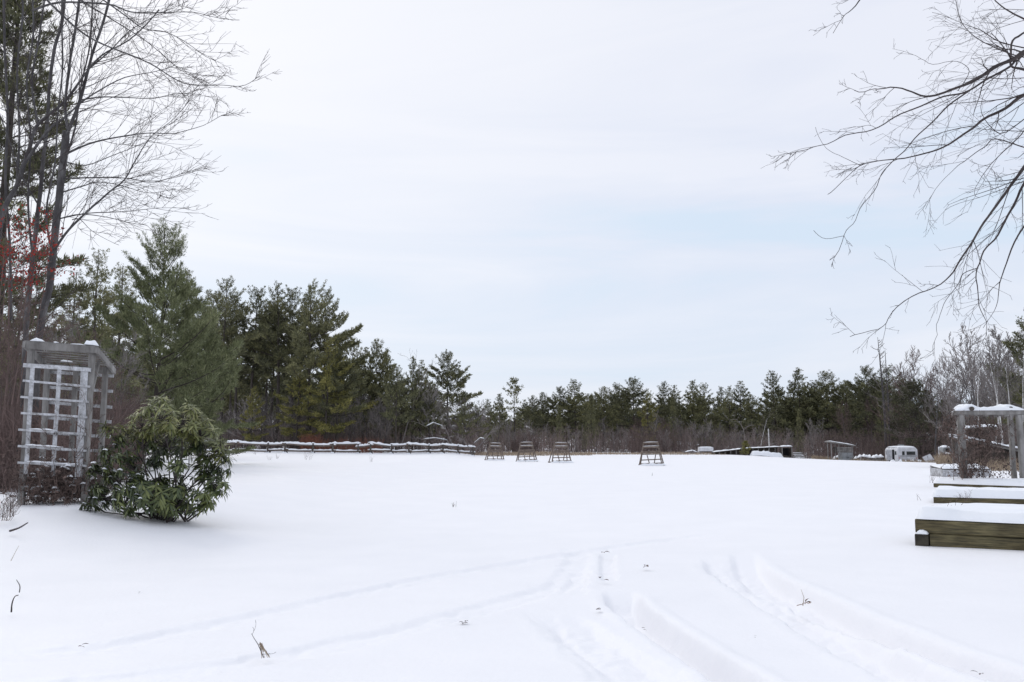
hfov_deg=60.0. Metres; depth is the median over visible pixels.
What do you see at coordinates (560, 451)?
wooden stand
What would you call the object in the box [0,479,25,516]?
weed
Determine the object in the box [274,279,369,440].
pine tree
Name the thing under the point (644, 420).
pine tree
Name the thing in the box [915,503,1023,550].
raised bed
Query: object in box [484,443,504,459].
wooden stand
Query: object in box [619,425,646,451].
bare tree
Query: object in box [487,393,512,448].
pine tree
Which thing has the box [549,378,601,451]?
pine tree
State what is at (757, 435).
bare tree
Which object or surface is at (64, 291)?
pine tree
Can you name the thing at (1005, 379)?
birch tree
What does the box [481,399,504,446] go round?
pine tree
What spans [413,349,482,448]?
pine tree
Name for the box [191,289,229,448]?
pine tree
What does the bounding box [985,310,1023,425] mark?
pine tree
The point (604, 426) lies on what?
bare tree
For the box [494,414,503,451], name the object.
bare tree
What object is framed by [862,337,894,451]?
dead tree
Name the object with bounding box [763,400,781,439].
pine tree
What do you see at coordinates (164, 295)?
pine tree
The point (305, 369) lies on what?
pine tree
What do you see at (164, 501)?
rhododendron
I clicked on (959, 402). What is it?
bare tree
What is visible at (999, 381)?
birch tree
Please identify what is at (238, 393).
pine tree
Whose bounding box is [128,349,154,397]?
pine tree
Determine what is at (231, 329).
pine tree
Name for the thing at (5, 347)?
bare tree
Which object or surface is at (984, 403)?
bare tree
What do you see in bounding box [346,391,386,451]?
bare tree
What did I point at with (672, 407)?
spruce tree
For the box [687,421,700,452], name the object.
bare tree
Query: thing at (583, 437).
spruce tree
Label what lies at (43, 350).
pine tree
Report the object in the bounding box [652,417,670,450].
bare tree
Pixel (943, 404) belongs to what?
bare tree
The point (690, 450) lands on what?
brush pile
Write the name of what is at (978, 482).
raised bed
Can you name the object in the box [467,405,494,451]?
pine tree
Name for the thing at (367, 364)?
pine tree
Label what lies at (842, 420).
bare tree
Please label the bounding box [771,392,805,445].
pine tree
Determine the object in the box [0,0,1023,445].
sky
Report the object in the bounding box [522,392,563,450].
pine tree
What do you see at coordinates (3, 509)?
weed
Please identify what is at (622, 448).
brush
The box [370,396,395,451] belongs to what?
bare tree
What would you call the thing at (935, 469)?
cold frame
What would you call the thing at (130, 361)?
bare tree
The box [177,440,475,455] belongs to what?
rail fence
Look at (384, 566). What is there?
ground
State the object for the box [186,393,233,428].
pine tree
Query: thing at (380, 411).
bare tree
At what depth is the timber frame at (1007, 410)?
25.77 m
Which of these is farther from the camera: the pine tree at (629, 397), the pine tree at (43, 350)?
the pine tree at (629, 397)
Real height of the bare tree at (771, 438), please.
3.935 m
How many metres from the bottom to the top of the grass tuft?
0.089 m
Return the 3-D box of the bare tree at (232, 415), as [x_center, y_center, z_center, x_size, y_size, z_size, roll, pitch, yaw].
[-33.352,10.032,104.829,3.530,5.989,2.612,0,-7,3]
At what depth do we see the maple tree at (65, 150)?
21.64 m
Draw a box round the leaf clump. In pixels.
[797,590,810,605]
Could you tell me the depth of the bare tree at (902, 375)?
112.10 m
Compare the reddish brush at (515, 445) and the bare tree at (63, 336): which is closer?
the bare tree at (63, 336)
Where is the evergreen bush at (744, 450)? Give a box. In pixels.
[739,440,750,454]
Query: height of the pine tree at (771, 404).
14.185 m
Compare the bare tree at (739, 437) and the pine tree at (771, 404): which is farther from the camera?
the pine tree at (771, 404)
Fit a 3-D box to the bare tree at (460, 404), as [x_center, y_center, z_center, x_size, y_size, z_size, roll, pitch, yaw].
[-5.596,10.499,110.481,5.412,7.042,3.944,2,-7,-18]
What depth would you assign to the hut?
98.31 m
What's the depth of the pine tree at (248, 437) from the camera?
99.46 m
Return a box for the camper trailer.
[885,444,920,461]
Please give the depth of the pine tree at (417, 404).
103.62 m
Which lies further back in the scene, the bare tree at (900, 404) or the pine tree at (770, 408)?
the pine tree at (770, 408)
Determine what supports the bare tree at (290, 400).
on the ground at (384, 566)
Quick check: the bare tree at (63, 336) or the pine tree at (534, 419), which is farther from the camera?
the pine tree at (534, 419)
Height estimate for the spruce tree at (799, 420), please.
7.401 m
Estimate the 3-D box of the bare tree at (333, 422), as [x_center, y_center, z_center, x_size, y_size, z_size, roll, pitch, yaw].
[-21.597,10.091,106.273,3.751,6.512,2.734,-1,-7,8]
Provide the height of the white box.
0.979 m
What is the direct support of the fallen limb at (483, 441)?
on the ground at (384, 566)
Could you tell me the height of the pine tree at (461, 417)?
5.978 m
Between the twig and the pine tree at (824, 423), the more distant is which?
the pine tree at (824, 423)
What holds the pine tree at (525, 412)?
on the ground at (384, 566)
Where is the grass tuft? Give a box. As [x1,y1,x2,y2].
[259,642,269,657]
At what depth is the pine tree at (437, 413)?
107.31 m
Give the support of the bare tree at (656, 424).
on the ground at (384, 566)
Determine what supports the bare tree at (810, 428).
on the ground at (384, 566)
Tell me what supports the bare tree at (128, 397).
on the ground at (384, 566)
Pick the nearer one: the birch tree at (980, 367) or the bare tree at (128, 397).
the bare tree at (128, 397)
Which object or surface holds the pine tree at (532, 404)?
on the ground at (384, 566)
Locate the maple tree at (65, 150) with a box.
[0,0,281,457]
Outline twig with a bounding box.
[9,522,27,531]
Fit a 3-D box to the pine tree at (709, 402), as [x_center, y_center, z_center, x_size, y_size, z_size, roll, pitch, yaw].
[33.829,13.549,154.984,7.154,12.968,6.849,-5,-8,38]
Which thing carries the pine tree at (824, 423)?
on the ground at (384, 566)
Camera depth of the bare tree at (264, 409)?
105.12 m
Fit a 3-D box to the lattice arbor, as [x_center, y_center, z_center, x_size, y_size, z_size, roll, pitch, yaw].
[-7.220,1.373,14.405,1.149,2.776,1.026,1,-7,-8]
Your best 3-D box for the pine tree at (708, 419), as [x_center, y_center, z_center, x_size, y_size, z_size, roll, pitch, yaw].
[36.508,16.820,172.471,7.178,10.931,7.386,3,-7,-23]
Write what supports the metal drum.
on the ground at (384, 566)
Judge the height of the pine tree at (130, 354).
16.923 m
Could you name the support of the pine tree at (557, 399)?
on the ground at (384, 566)
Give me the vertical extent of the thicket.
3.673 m
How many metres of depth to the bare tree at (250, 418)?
100.49 m
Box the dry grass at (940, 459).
[448,449,1018,470]
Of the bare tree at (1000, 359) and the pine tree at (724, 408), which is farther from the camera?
the pine tree at (724, 408)
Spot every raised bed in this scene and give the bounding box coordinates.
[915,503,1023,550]
[932,486,1023,503]
[933,477,1023,487]
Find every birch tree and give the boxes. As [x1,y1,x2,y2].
[400,350,436,443]
[761,412,773,443]
[962,351,991,422]
[969,352,1017,442]
[975,354,1005,436]
[984,351,1018,442]
[985,356,1023,404]
[997,351,1023,416]
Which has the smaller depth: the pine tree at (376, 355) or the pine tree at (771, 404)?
the pine tree at (376, 355)
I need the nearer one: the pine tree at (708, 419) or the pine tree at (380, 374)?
the pine tree at (380, 374)
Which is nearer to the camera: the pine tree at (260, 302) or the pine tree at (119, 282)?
the pine tree at (119, 282)
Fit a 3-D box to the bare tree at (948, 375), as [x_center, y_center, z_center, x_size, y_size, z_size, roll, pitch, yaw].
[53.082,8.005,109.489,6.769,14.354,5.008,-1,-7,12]
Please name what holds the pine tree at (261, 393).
on the ground at (384, 566)
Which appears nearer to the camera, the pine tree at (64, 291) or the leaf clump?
the leaf clump
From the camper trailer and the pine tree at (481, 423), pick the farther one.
the pine tree at (481, 423)
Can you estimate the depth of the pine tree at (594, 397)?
167.25 m
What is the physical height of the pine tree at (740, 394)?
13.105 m
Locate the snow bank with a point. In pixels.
(763, 453)
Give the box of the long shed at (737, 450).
[712,446,780,456]
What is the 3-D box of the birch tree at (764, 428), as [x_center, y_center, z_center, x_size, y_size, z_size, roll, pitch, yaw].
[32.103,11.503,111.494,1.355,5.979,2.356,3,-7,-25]
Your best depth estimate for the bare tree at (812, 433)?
137.47 m
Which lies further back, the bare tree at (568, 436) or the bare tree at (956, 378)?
the bare tree at (568, 436)
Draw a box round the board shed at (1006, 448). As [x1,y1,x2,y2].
[949,424,1017,464]
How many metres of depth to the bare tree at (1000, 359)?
91.94 m
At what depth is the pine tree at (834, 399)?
135.44 m
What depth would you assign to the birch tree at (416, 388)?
103.25 m
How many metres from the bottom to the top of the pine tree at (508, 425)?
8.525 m
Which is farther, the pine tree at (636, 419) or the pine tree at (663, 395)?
the pine tree at (636, 419)
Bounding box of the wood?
[2,330,1017,455]
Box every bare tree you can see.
[0,295,89,429]
[0,319,56,420]
[0,341,96,418]
[4,309,122,424]
[14,357,112,446]
[40,317,144,438]
[51,330,175,450]
[70,366,140,446]
[98,382,163,472]
[216,408,234,438]
[223,402,240,447]
[226,393,260,447]
[235,404,258,445]
[251,392,276,448]
[263,413,288,447]
[265,402,294,447]
[280,395,306,446]
[317,402,346,448]
[338,396,364,441]
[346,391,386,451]
[367,396,393,442]
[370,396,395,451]
[417,381,456,449]
[428,389,447,448]
[442,404,457,448]
[449,397,487,449]
[456,406,484,442]
[479,407,490,451]
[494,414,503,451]
[519,420,532,437]
[562,426,572,451]
[572,431,581,451]
[598,416,613,450]
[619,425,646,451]
[620,427,630,447]
[632,409,652,448]
[648,412,664,450]
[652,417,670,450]
[657,429,671,450]
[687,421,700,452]
[698,417,710,446]
[705,421,722,445]
[724,409,752,439]
[734,430,749,446]
[750,426,762,446]
[760,0,1023,370]
[765,431,776,445]
[778,428,792,444]
[802,418,828,453]
[803,416,821,455]
[823,401,869,446]
[825,424,840,445]
[846,398,887,450]
[864,345,951,456]
[883,369,926,436]
[896,359,958,456]
[912,350,960,441]
[918,368,953,457]
[922,344,989,434]
[931,383,957,451]
[940,322,999,416]
[940,325,1020,435]
[947,358,998,425]
[960,392,987,429]
[964,367,1005,436]
[978,330,1023,442]
[980,333,1023,418]
[988,343,1023,395]
[990,418,1006,442]
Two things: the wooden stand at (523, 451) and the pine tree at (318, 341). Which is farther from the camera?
the pine tree at (318, 341)
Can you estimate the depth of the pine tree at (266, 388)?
114.06 m
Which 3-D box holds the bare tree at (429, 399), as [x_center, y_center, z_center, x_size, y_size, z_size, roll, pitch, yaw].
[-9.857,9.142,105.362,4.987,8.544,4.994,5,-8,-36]
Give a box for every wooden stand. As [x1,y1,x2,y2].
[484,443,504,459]
[516,442,537,461]
[548,442,573,462]
[638,441,665,465]
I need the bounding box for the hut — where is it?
[824,441,855,459]
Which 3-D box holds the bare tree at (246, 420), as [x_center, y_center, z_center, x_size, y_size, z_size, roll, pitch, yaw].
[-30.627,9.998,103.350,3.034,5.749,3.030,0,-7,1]
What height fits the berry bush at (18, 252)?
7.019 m
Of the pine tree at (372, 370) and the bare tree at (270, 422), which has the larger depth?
the pine tree at (372, 370)
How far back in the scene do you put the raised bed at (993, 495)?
18.48 m
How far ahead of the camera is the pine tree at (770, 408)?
170.08 m
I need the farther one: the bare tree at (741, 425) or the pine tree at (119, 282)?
the bare tree at (741, 425)
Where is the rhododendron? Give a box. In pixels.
[79,393,233,522]
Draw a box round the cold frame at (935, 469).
[930,463,990,476]
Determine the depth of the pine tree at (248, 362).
109.88 m
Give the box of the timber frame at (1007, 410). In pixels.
[951,404,1023,478]
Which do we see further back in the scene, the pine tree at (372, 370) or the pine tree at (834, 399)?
the pine tree at (834, 399)
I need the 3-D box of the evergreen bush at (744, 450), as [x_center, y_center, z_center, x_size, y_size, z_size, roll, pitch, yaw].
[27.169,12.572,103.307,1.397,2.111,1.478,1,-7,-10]
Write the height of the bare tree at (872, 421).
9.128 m
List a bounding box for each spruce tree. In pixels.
[554,407,564,449]
[581,420,588,451]
[585,395,597,450]
[667,397,677,445]
[794,410,806,453]
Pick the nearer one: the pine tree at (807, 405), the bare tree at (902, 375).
the bare tree at (902, 375)
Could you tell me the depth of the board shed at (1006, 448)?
47.91 m
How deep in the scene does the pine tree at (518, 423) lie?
166.15 m
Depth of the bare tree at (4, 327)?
26.93 m
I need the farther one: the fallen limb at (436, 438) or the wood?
the wood
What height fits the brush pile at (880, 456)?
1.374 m
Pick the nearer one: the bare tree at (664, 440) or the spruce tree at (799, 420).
the bare tree at (664, 440)
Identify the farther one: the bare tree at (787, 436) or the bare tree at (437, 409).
the bare tree at (787, 436)
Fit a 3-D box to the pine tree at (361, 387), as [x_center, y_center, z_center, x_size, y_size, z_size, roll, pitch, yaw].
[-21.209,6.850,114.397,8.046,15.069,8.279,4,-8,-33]
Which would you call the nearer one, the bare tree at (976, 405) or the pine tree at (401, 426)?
the bare tree at (976, 405)
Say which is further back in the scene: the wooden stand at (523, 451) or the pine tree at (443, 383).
the pine tree at (443, 383)
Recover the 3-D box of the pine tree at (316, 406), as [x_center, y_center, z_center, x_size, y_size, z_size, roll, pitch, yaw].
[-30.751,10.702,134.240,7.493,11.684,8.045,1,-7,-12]
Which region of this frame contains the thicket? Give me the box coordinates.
[0,372,153,491]
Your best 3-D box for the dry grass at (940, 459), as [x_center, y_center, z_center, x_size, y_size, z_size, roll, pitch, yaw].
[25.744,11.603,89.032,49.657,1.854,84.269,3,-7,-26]
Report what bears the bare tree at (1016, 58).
on the ground at (384, 566)
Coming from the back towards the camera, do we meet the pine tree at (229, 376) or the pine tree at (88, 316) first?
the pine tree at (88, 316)
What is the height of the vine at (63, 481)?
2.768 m
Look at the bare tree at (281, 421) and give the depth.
104.92 m
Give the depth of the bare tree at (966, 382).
82.96 m
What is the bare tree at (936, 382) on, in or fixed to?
on the ground at (384, 566)
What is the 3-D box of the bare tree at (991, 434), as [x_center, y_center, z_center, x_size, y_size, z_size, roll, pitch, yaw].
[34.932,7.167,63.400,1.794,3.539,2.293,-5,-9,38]
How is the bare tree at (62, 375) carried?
on the ground at (384, 566)
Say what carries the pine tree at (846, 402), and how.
on the ground at (384, 566)
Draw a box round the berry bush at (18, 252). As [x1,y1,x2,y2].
[0,198,86,487]
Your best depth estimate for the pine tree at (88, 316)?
64.73 m
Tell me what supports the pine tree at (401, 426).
on the ground at (384, 566)
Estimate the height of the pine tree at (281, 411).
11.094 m
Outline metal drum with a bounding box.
[938,445,950,455]
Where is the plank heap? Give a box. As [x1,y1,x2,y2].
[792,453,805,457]
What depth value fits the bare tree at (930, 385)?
107.26 m
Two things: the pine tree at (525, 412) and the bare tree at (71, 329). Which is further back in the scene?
the pine tree at (525, 412)
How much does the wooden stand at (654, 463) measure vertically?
1.496 m
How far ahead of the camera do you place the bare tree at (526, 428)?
141.53 m
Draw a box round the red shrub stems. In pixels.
[298,433,384,452]
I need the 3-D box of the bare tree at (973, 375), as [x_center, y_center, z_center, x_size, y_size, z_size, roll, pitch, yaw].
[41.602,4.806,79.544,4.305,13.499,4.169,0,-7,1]
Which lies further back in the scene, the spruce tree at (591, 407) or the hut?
the spruce tree at (591, 407)
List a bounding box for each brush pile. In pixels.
[681,449,696,453]
[833,454,885,460]
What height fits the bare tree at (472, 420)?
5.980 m
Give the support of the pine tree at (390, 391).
on the ground at (384, 566)
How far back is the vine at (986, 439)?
25.86 m
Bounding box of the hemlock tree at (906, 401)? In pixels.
[875,377,955,459]
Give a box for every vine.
[0,352,134,506]
[928,400,1018,479]
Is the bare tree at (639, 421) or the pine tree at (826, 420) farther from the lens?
the pine tree at (826, 420)
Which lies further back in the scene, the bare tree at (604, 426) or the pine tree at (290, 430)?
the bare tree at (604, 426)
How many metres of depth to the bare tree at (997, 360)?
81.26 m
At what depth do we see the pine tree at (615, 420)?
148.84 m
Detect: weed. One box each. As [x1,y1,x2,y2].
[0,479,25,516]
[0,491,27,520]
[917,493,971,500]
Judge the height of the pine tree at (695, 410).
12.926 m
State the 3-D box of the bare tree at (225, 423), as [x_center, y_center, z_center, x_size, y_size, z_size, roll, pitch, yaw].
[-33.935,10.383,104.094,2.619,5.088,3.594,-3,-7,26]
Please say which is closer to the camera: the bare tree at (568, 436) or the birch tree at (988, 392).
the birch tree at (988, 392)
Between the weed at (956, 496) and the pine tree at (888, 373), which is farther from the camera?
the pine tree at (888, 373)
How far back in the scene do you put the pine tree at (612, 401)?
159.16 m
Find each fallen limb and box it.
[410,413,453,449]
[450,427,499,454]
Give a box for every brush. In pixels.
[205,399,1023,460]
[509,422,903,459]
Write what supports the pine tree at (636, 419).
on the ground at (384, 566)
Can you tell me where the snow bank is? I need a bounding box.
[750,450,782,456]
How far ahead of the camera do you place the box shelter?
106.82 m
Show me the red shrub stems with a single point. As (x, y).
(307, 439)
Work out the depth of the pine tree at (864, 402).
160.67 m
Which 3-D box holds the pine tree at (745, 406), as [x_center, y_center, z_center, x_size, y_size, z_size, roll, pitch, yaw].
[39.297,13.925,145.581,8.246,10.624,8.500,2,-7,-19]
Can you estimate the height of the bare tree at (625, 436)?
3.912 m
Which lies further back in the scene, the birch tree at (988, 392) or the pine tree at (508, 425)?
the pine tree at (508, 425)
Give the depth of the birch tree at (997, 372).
63.65 m
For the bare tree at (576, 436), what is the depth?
126.19 m
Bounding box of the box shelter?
[779,445,792,457]
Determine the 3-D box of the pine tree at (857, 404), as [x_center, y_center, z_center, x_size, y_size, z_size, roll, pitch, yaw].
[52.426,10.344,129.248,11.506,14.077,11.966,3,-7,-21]
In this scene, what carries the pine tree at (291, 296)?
on the ground at (384, 566)
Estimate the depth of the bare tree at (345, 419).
106.98 m
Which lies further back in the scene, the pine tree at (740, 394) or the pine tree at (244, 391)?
the pine tree at (740, 394)
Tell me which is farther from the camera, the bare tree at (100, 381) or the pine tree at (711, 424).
the pine tree at (711, 424)
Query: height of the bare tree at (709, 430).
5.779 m
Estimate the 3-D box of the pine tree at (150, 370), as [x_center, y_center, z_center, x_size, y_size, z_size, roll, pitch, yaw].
[-23.061,1.624,62.484,5.750,13.724,7.445,-3,-7,26]
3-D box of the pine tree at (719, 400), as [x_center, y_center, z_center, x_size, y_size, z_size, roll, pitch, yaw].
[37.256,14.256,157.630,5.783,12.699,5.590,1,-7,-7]
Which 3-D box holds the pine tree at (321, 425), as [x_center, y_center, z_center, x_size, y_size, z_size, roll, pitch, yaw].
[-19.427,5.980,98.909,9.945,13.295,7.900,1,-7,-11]
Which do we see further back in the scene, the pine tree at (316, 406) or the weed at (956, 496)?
the pine tree at (316, 406)
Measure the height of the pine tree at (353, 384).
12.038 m
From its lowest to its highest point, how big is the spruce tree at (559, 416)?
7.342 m
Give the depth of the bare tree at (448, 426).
105.71 m
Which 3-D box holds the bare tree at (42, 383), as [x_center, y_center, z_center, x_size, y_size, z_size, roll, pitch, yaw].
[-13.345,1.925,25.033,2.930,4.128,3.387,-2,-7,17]
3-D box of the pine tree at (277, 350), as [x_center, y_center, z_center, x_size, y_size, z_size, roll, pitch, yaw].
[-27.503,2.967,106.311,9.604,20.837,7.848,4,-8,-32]
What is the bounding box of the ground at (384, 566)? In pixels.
[0,446,1023,681]
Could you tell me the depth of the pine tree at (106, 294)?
55.97 m
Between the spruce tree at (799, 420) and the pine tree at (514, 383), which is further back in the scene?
the pine tree at (514, 383)
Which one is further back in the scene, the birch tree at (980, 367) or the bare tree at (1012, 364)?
the bare tree at (1012, 364)
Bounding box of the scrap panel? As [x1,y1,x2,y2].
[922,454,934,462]
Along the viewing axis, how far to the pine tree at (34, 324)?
57.95 m
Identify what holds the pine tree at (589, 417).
on the ground at (384, 566)
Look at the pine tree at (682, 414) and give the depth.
149.04 m
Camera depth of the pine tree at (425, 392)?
105.20 m
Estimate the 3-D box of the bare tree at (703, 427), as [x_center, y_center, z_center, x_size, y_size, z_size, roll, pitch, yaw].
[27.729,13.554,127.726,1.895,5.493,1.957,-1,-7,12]
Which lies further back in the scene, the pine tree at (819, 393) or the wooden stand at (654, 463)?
the pine tree at (819, 393)
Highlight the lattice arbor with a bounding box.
[17,338,115,504]
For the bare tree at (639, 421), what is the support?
on the ground at (384, 566)
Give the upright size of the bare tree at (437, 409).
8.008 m
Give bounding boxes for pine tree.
[0,0,97,384]
[0,286,38,408]
[0,306,77,395]
[40,247,140,414]
[40,270,105,444]
[57,262,155,400]
[67,215,244,466]
[120,343,149,394]
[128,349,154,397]
[131,301,259,463]
[141,268,222,457]
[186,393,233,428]
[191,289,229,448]
[203,276,260,438]
[215,328,260,447]
[217,299,272,447]
[223,370,255,445]
[227,285,282,447]
[238,324,307,448]
[238,386,284,446]
[239,281,315,447]
[245,297,290,448]
[267,284,319,448]
[267,385,320,427]
[273,364,324,448]
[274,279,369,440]
[284,309,322,447]
[289,376,331,431]
[293,335,380,447]
[295,286,360,447]
[304,349,368,448]
[314,338,379,448]
[340,347,383,449]
[346,364,391,441]
[348,337,404,446]
[364,348,403,443]
[376,365,420,452]
[380,376,415,447]
[390,355,433,449]
[402,360,439,449]
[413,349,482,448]
[415,381,455,441]
[451,404,479,449]
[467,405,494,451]
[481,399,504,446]
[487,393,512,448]
[497,377,530,441]
[500,412,513,448]
[508,411,527,438]
[511,402,537,438]
[513,395,549,436]
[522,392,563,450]
[535,386,582,436]
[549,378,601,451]
[576,393,606,450]
[583,386,627,450]
[591,392,618,449]
[595,376,664,450]
[601,382,636,447]
[624,406,645,442]
[634,391,667,445]
[645,381,688,436]
[654,385,696,439]
[675,379,712,445]
[686,382,723,451]
[690,402,709,440]
[702,404,718,448]
[709,386,732,449]
[712,385,741,440]
[721,381,763,442]
[728,394,781,439]
[742,370,798,445]
[757,391,782,437]
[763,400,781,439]
[770,367,832,450]
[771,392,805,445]
[788,369,866,449]
[791,380,842,446]
[814,408,841,443]
[819,380,877,446]
[829,365,900,448]
[837,381,859,440]
[847,381,876,453]
[855,365,912,440]
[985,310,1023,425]
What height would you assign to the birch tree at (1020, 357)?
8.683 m
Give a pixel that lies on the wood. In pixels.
(274, 407)
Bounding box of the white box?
[698,447,712,453]
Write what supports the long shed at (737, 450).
on the ground at (384, 566)
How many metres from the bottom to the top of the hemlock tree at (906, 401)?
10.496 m
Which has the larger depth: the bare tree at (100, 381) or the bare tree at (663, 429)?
the bare tree at (663, 429)
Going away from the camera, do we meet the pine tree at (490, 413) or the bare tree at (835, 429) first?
the bare tree at (835, 429)

